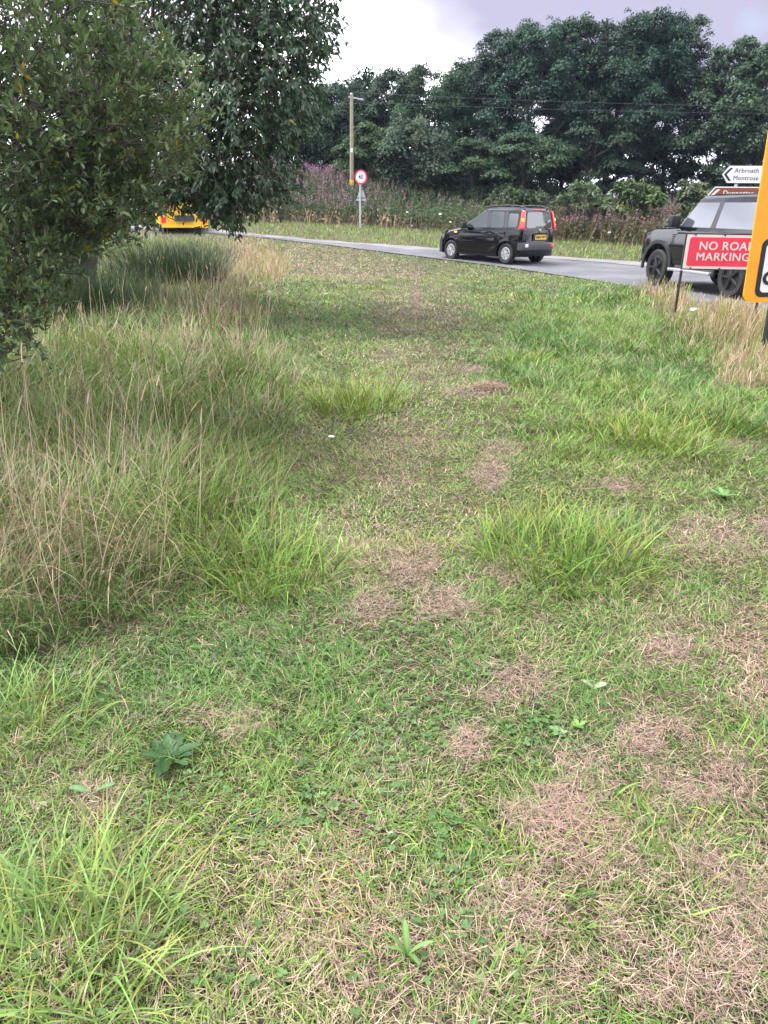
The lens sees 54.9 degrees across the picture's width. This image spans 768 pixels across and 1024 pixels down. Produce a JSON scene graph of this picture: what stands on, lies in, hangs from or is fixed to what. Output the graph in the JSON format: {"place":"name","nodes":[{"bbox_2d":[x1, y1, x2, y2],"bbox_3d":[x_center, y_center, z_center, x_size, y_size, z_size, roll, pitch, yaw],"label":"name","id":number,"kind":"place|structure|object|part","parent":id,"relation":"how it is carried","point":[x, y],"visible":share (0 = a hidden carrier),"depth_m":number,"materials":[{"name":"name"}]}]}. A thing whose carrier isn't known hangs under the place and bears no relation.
{"place":"outdoors","nodes":[
{"label":"outdoors","id":0,"kind":"place"},
{"bbox_2d":[0,189,767,1023],"bbox_3d":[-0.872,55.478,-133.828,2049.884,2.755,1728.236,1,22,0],"label":"ground","id":1,"kind":"structure","parent":0,"point":[438,513],"depth_m":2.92,"materials":[{"name":"green plant"}]},
{"bbox_2d":[20,253,126,319],"bbox_3d":[-4.985,-3.392,11.053,2.273,1.003,2.250,1,22,0],"label":"clump","id":2,"kind":"object","parent":1,"relation":"on","point":[63,306],"visible":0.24,"depth_m":10.96,"materials":[{"name":"green plant"}]},
{"bbox_2d":[0,625,147,769],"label":"grass tussock","id":3,"kind":"object","parent":1,"relation":"on","point":[33,694],"depth_m":2.59,"materials":[{"name":"green plant"}]},
{"bbox_2d":[68,782,114,794],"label":"plantain leaf","id":4,"kind":"object","parent":1,"relation":"on","point":[79,787],"visible":0.93,"depth_m":2.22,"materials":[{"name":"green plant"}]},
{"bbox_2d":[53,256,170,320],"bbox_3d":[-4.094,-3.375,11.094,1.988,0.956,1.879,1,22,0],"label":"clump","id":5,"kind":"object","parent":1,"relation":"on","point":[107,298],"visible":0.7,"depth_m":10.93,"materials":[{"name":"green plant"}]},
{"bbox_2d":[0,0,225,372],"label":"willow shrub","id":6,"kind":"object","parent":1,"relation":"on","point":[23,190],"visible":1,"depth_m":4.68,"materials":[{"name":"green plant"}]},
{"bbox_2d":[0,754,266,1023],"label":"grass tussock","id":7,"kind":"object","parent":1,"relation":"on","point":[93,896],"depth_m":1.79,"materials":[{"name":"green plant"}]},
{"bbox_2d":[98,235,202,286],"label":"clump","id":8,"kind":"object","parent":1,"relation":"on","point":[117,259],"visible":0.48,"depth_m":15.29,"materials":[{"name":"green plant"}]},
{"bbox_2d":[0,224,312,663],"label":"tall grass","id":9,"kind":"structure","parent":1,"relation":"on","point":[189,439],"depth_m":4.96,"materials":[{"name":"green plant"}]},
{"bbox_2d":[140,732,201,779],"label":"dock plant","id":10,"kind":"object","parent":1,"relation":"on","point":[162,763],"visible":0.98,"depth_m":2.38,"materials":[{"name":"green plant"}]},
{"bbox_2d":[0,0,348,301],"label":"cherry tree","id":11,"kind":"object","parent":1,"relation":"on","point":[232,54],"visible":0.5,"depth_m":10.07,"materials":[{"name":"green plant"}]},
{"bbox_2d":[145,185,208,233],"bbox_3d":[-9.627,-13.845,33.023,2.437,2.839,5.300,-9,24,-22],"label":"car","id":12,"kind":"object","parent":1,"relation":"on","point":[189,221],"visible":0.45,"depth_m":31.24,"materials":[{"name":"yellow paint"}]},
{"bbox_2d":[121,233,241,289],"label":"clump","id":13,"kind":"object","parent":1,"relation":"on","point":[182,269],"visible":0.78,"depth_m":14.90,"materials":[{"name":"green plant"}]},
{"bbox_2d":[151,238,248,283],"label":"clump","id":14,"kind":"object","parent":1,"relation":"on","point":[214,262],"visible":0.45,"depth_m":16.00,"materials":[{"name":"green plant"}]},
{"bbox_2d":[168,493,381,614],"bbox_3d":[-0.484,0.141,3.551,1.081,0.344,1.000,1,22,0],"label":"grass tussock","id":15,"kind":"object","parent":1,"relation":"on","point":[290,553],"depth_m":3.54,"materials":[{"name":"green plant"}]},
{"bbox_2d":[252,82,355,170],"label":"deciduous tree","id":16,"kind":"object","parent":1,"relation":"on","point":[323,148],"visible":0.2,"depth_m":45.36,"materials":[{"name":"green plant"}]},
{"bbox_2d":[305,77,387,186],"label":"deciduous tree","id":17,"kind":"object","parent":1,"relation":"on","point":[339,92],"visible":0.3,"depth_m":46.20,"materials":[{"name":"green plant"}]},
{"bbox_2d":[279,362,418,419],"bbox_3d":[-0.322,-1.088,6.516,1.296,0.350,1.273,1,22,0],"label":"grass tussock","id":18,"kind":"object","parent":1,"relation":"on","point":[358,396],"depth_m":6.51,"materials":[{"name":"green plant"}]},
{"bbox_2d":[5,156,696,244],"bbox_3d":[1.316,-15.759,36.707,50.426,3.999,20.801,1,22,0],"label":"fireweed stand","id":19,"kind":"object","parent":1,"relation":"on","point":[323,182],"visible":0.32,"depth_m":36.43,"materials":[{"name":"flower petals"},{"name":"leaf"},{"name":"plant stems"}]},
{"bbox_2d":[347,92,363,196],"bbox_3d":[-1.510,-19.417,39.599,0.890,5.346,0.236,1,22,0],"label":"utility pole","id":20,"kind":"object","parent":1,"relation":"on","point":[351,97],"visible":0.91,"depth_m":39.39,"materials":[{"name":"brown wood"}]},
{"bbox_2d":[352,92,764,106],"bbox_3d":[17.487,-19.226,34.363,39.966,1.198,0.022,6,23,13],"label":"overhead wire","id":21,"kind":"object","parent":20,"relation":"attached to","point":[563,101],"visible":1,"depth_m":36.27,"materials":[{"name":"metal"}]},
{"bbox_2d":[370,102,767,113],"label":"overhead wire","id":22,"kind":"object","parent":20,"relation":"attached to","point":[582,110],"visible":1,"depth_m":36.38,"materials":[{"name":"metal"}]},
{"bbox_2d":[355,170,366,227],"bbox_3d":[-1.034,-14.149,33.727,0.600,2.646,0.136,11,24,22],"label":"speed sign","id":23,"kind":"object","parent":1,"relation":"on","point":[360,177],"visible":0.98,"depth_m":33.48,"materials":[{"name":"metal"}]},
{"bbox_2d":[309,835,421,938],"bbox_3d":[-0.054,0.951,1.908,0.311,0.089,0.284,1,22,0],"label":"grass tussock","id":24,"kind":"object","parent":1,"relation":"on","point":[345,916],"depth_m":1.91,"materials":[{"name":"beige plant"}]},
{"bbox_2d":[328,120,406,192],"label":"young tree","id":25,"kind":"object","parent":1,"relation":"on","point":[363,134],"visible":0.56,"depth_m":41.10,"materials":[{"name":"green plant"}]},
{"bbox_2d":[0,236,767,1023],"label":"dry thatch","id":26,"kind":"object","parent":1,"relation":"on","point":[626,860],"visible":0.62,"depth_m":2.17,"materials":[{"name":"beige plant"}]},
{"bbox_2d":[0,472,767,1023],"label":"clover","id":27,"kind":"object","parent":1,"relation":"on","point":[306,820],"visible":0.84,"depth_m":2.33,"materials":[{"name":"green plant"}]},
{"bbox_2d":[9,57,766,199],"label":"woodland","id":28,"kind":"object","parent":1,"relation":"on","point":[365,79],"visible":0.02,"depth_m":50.82,"materials":[{"name":"green plant"}]},
{"bbox_2d":[131,225,646,265],"bbox_3d":[0.314,-3.738,12.022,28.468,0.952,86.228,-15,27,-33],"label":"gravel margin","id":29,"kind":"object","parent":1,"relation":"on","point":[427,248],"visible":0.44,"depth_m":28.05,"materials":[{"name":"grey gravel"}]},
{"bbox_2d":[140,218,642,261],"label":"verge grass","id":30,"kind":"structure","parent":1,"relation":"on","point":[601,254],"depth_m":30.64,"materials":[{"name":"green plant"}]},
{"bbox_2d":[355,65,432,173],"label":"deciduous tree","id":31,"kind":"object","parent":1,"relation":"on","point":[380,83],"visible":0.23,"depth_m":46.10,"materials":[{"name":"green plant"}]},
{"bbox_2d":[359,378,452,405],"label":"grass tussock","id":32,"kind":"object","parent":1,"relation":"on","point":[433,393],"depth_m":6.99,"materials":[{"name":"green plant"}]},
{"bbox_2d":[385,918,435,965],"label":"plantain plant","id":33,"kind":"object","parent":1,"relation":"on","point":[405,949],"visible":1,"depth_m":1.74,"materials":[{"name":"green plant"}]},
{"bbox_2d":[364,112,463,200],"bbox_3d":[1.649,-19.386,40.736,5.642,4.827,5.242,1,22,0],"label":"whitebeam tree","id":34,"kind":"object","parent":1,"relation":"on","point":[427,154],"visible":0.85,"depth_m":39.76,"materials":[{"name":"green plant"}]},
{"bbox_2d":[389,526,455,562],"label":"grass tussock","id":35,"kind":"object","parent":1,"relation":"on","point":[421,544],"depth_m":3.88,"materials":[{"name":"plant"}]},
{"bbox_2d":[192,203,659,246],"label":"verge weeds","id":36,"kind":"object","parent":1,"relation":"on","point":[638,236],"visible":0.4,"depth_m":33.87,"materials":[{"name":"green plant"}]},
{"bbox_2d":[377,60,499,195],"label":"deciduous tree","id":37,"kind":"object","parent":1,"relation":"on","point":[413,80],"visible":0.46,"depth_m":44.48,"materials":[{"name":"green plant"}]},
{"bbox_2d":[429,55,509,186],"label":"deciduous tree","id":38,"kind":"object","parent":1,"relation":"on","point":[465,65],"visible":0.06,"depth_m":46.23,"materials":[{"name":"green plant"}]},
{"bbox_2d":[426,136,531,200],"bbox_3d":[5.183,-18.583,40.848,5.886,3.879,5.898,1,22,0],"label":"hawthorn tree","id":39,"kind":"object","parent":1,"relation":"on","point":[462,145],"visible":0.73,"depth_m":39.88,"materials":[{"name":"green plant"}]},
{"bbox_2d":[207,233,767,398],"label":"dry grass","id":40,"kind":"structure","parent":1,"relation":"on","point":[727,309],"depth_m":10.80,"materials":[{"name":"beige plant"}]},
{"bbox_2d":[462,380,517,393],"bbox_3d":[1.044,-1.237,7.204,0.603,0.087,0.536,1,22,0],"label":"hay heap","id":41,"kind":"object","parent":1,"relation":"on","point":[492,384],"visible":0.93,"depth_m":7.19,"materials":[{"name":"brown plant"}]},
{"bbox_2d":[452,26,535,187],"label":"deciduous tree","id":42,"kind":"object","parent":1,"relation":"on","point":[490,63],"visible":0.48,"depth_m":44.50,"materials":[{"name":"green plant"}]},
{"bbox_2d":[482,185,549,207],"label":"roadside bush","id":43,"kind":"object","parent":1,"relation":"on","point":[508,194],"visible":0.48,"depth_m":36.10,"materials":[{"name":"green plant"}]},
{"bbox_2d":[480,344,565,368],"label":"grass tussock","id":44,"kind":"object","parent":1,"relation":"on","point":[520,359],"depth_m":8.43,"materials":[{"name":"green plant"}]},
{"bbox_2d":[467,131,587,207],"bbox_3d":[7.942,-18.211,40.085,6.642,4.333,7.016,1,22,0],"label":"hawthorn tree","id":45,"kind":"object","parent":1,"relation":"on","point":[515,143],"visible":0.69,"depth_m":38.72,"materials":[{"name":"green plant"}]},
{"bbox_2d":[471,14,588,191],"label":"sycamore tree","id":46,"kind":"object","parent":1,"relation":"on","point":[528,64],"visible":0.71,"depth_m":42.41,"materials":[{"name":"green plant"}]},
{"bbox_2d":[504,324,609,349],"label":"grass tussock","id":47,"kind":"object","parent":1,"relation":"on","point":[520,336],"depth_m":9.74,"materials":[{"name":"green plant"}]},
{"bbox_2d":[548,725,566,734],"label":"weed seedling","id":48,"kind":"object","parent":1,"relation":"on","point":[555,727],"visible":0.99,"depth_m":2.51,"materials":[{"name":"green plant"}]},
{"bbox_2d":[440,474,684,603],"bbox_3d":[0.908,0.099,3.764,1.246,0.308,1.256,13,25,28],"label":"grass tussock","id":49,"kind":"object","parent":1,"relation":"on","point":[544,522],"depth_m":3.79,"materials":[{"name":"green plant"}]},
{"bbox_2d":[525,10,610,194],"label":"sycamore tree","id":50,"kind":"object","parent":1,"relation":"on","point":[572,30],"visible":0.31,"depth_m":42.99,"materials":[{"name":"green plant"}]},
{"bbox_2d":[494,776,657,880],"bbox_3d":[0.549,0.888,2.133,0.474,0.057,0.378,1,22,0],"label":"dead grass patch","id":51,"kind":"object","parent":1,"relation":"on","point":[571,819],"visible":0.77,"depth_m":2.13,"materials":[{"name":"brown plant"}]},
{"bbox_2d":[572,716,586,726],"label":"weed seedling","id":52,"kind":"object","parent":1,"relation":"on","point":[575,722],"visible":0.93,"depth_m":2.55,"materials":[{"name":"green plant"}]},
{"bbox_2d":[545,179,618,233],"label":"roadside bush","id":53,"kind":"object","parent":1,"relation":"on","point":[598,201],"visible":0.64,"depth_m":32.38,"materials":[{"name":"green plant"}]},
{"bbox_2d":[580,679,606,688],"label":"fallen leaf","id":54,"kind":"object","parent":1,"relation":"on","point":[599,683],"visible":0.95,"depth_m":2.76,"materials":[{"name":"white plant"}]},
{"bbox_2d":[541,114,650,202],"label":"beech tree","id":55,"kind":"object","parent":1,"relation":"on","point":[610,160],"visible":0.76,"depth_m":41.09,"materials":[{"name":"green plant"}]},
{"bbox_2d":[539,8,676,194],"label":"sycamore tree","id":56,"kind":"object","parent":1,"relation":"on","point":[597,54],"visible":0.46,"depth_m":41.93,"materials":[{"name":"green plant"}]},
{"bbox_2d":[554,763,679,869],"bbox_3d":[0.682,0.868,2.147,0.370,0.119,0.400,1,22,0],"label":"grass tussock","id":57,"kind":"object","parent":1,"relation":"on","point":[641,799],"depth_m":2.20,"materials":[{"name":"plant"}]},
{"bbox_2d":[589,178,670,233],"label":"roadside bush","id":58,"kind":"object","parent":1,"relation":"on","point":[645,196],"visible":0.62,"depth_m":32.59,"materials":[{"name":"green plant"}]},
{"bbox_2d":[587,4,705,181],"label":"sycamore tree","id":59,"kind":"object","parent":1,"relation":"on","point":[675,63],"visible":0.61,"depth_m":40.85,"materials":[{"name":"green plant"}]},
{"bbox_2d":[573,397,745,460],"bbox_3d":[2.068,-0.689,5.679,1.353,0.291,1.335,1,22,0],"label":"grass tussock","id":60,"kind":"object","parent":1,"relation":"on","point":[644,425],"depth_m":5.67,"materials":[{"name":"green plant"}]},
{"bbox_2d":[640,303,687,314],"bbox_3d":[4.626,-3.292,12.039,1.140,0.257,0.928,1,22,0],"label":"hay heap","id":61,"kind":"object","parent":1,"relation":"on","point":[659,307],"visible":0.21,"depth_m":12.06,"materials":[{"name":"beige plant"}]},
{"bbox_2d":[613,8,739,198],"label":"sycamore tree","id":62,"kind":"object","parent":1,"relation":"on","point":[671,96],"visible":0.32,"depth_m":42.30,"materials":[{"name":"green plant"}]},
{"bbox_2d":[597,786,767,949],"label":"grass tussock","id":63,"kind":"object","parent":1,"relation":"on","point":[712,845],"depth_m":2.05,"materials":[{"name":"beige plant"}]},
{"bbox_2d":[662,179,712,227],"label":"roadside bush","id":64,"kind":"object","parent":1,"relation":"on","point":[693,189],"visible":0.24,"depth_m":26.99,"materials":[{"name":"green plant"}]},
{"bbox_2d":[660,387,767,441],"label":"grass tussock","id":65,"kind":"object","parent":1,"relation":"on","point":[726,409],"depth_m":5.97,"materials":[{"name":"green plant"}]},
{"bbox_2d":[674,233,757,317],"bbox_3d":[5.007,-3.437,10.992,1.245,1.312,0.053,1,22,1],"label":"temporary sign","id":66,"kind":"object","parent":1,"relation":"on","point":[710,251],"visible":0.79,"depth_m":10.83,"materials":[{"name":"metal"}]},
{"bbox_2d":[667,35,767,190],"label":"tree","id":67,"kind":"object","parent":1,"relation":"on","point":[688,140],"visible":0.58,"depth_m":40.49,"materials":[{"name":"green plant"}]},
{"bbox_2d":[709,487,736,498],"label":"dandelion plant","id":68,"kind":"object","parent":1,"relation":"on","point":[724,493],"visible":0.96,"depth_m":4.56,"materials":[{"name":"green plant"}]},
{"bbox_2d":[690,700,767,786],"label":"grass tussock","id":69,"kind":"object","parent":1,"relation":"on","point":[715,747],"depth_m":2.43,"materials":[{"name":"green plant"}]},
{"bbox_2d":[697,44,767,189],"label":"tree","id":70,"kind":"object","parent":1,"relation":"on","point":[738,121],"visible":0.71,"depth_m":39.08,"materials":[{"name":"green plant"}]},
{"bbox_2d":[708,165,762,195],"bbox_3d":[11.459,-9.269,23.460,2.492,3.132,0.120,6,23,11],"label":"direction sign","id":71,"kind":"object","parent":1,"relation":"on","point":[736,175],"visible":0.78,"depth_m":23.03,"materials":[{"name":"white metal"}]},
{"bbox_2d":[743,134,767,352],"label":"information sign","id":72,"kind":"object","parent":1,"relation":"on","point":[755,289],"visible":0.97,"depth_m":8.75,"materials":[{"name":"yellow metal"}]},
{"bbox_2d":[0,0,767,197],"label":"sky","id":73,"kind":"structure","parent":0,"point":[383,34],"materials":[{"name":"white"}]},
{"bbox_2d":[131,227,767,310],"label":"road","id":74,"kind":"structure","parent":0,"point":[614,273],"depth_m":21.72,"materials":[{"name":"grey asphalt"}]},
{"bbox_2d":[439,205,555,263],"bbox_3d":[3.524,-8.930,23.687,2.101,1.691,3.738,-18,29,-38],"label":"hatchback car","id":75,"kind":"object","parent":74,"relation":"on","point":[506,235],"visible":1,"depth_m":22.65,"materials":[{"name":"black paint"}]},
{"bbox_3d":[2.844,-8.557,23.330,0.079,0.627,1.055,-18,29,-38],"label":"door","id":76,"kind":"part","parent":75,"relation":"part of","materials":[{"name":"black paint"}]},
{"bbox_3d":[2.920,-9.153,23.128,0.110,0.482,0.937,-18,29,-38],"label":"window","id":77,"kind":"part","parent":75,"relation":"part of","materials":[{"name":"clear glass"}]},
{"bbox_3d":[3.427,-8.300,22.727,0.079,0.627,0.660,-18,29,-38],"label":"door","id":78,"kind":"part","parent":75,"relation":"part of","materials":[{"name":"black paint"}]},
{"bbox_3d":[3.468,-8.920,22.560,0.107,0.468,0.565,-18,29,-38],"label":"window","id":79,"kind":"part","parent":75,"relation":"part of","materials":[{"name":"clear glass"}]},
{"bbox_3d":[3.873,-8.728,22.143,0.093,0.398,0.389,-18,29,-38],"label":"window","id":80,"kind":"part","parent":75,"relation":"part of","materials":[{"name":"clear glass"}]},
{"bbox_3d":[4.687,-8.811,22.330,1.199,0.449,0.130,-18,29,-38],"label":"rear window","id":81,"kind":"part","parent":75,"relation":"part of","materials":[{"name":"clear glass"}]},
{"bbox_2d":[641,193,757,297],"bbox_3d":[7.602,-5.838,16.093,2.440,1.975,4.350,-5,23,-14],"label":"offroad car","id":82,"kind":"object","parent":74,"relation":"on","point":[662,252],"visible":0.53,"depth_m":15.58,"materials":[{"name":"black paint"}]},
{"bbox_3d":[6.655,-5.679,15.964,0.059,0.650,1.200,-5,23,-14],"label":"door","id":83,"kind":"part","parent":82,"relation":"part of","materials":[{"name":"black paint"}]},
{"bbox_3d":[6.725,-6.310,15.715,0.099,0.490,1.058,-5,23,-14],"label":"window","id":84,"kind":"part","parent":82,"relation":"part of","materials":[{"name":"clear glass"}]},
{"bbox_3d":[7.040,-5.847,14.602,0.099,0.490,1.253,-5,23,-14],"label":"window","id":85,"kind":"part","parent":82,"relation":"part of","materials":[{"name":"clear glass"}]}
]}

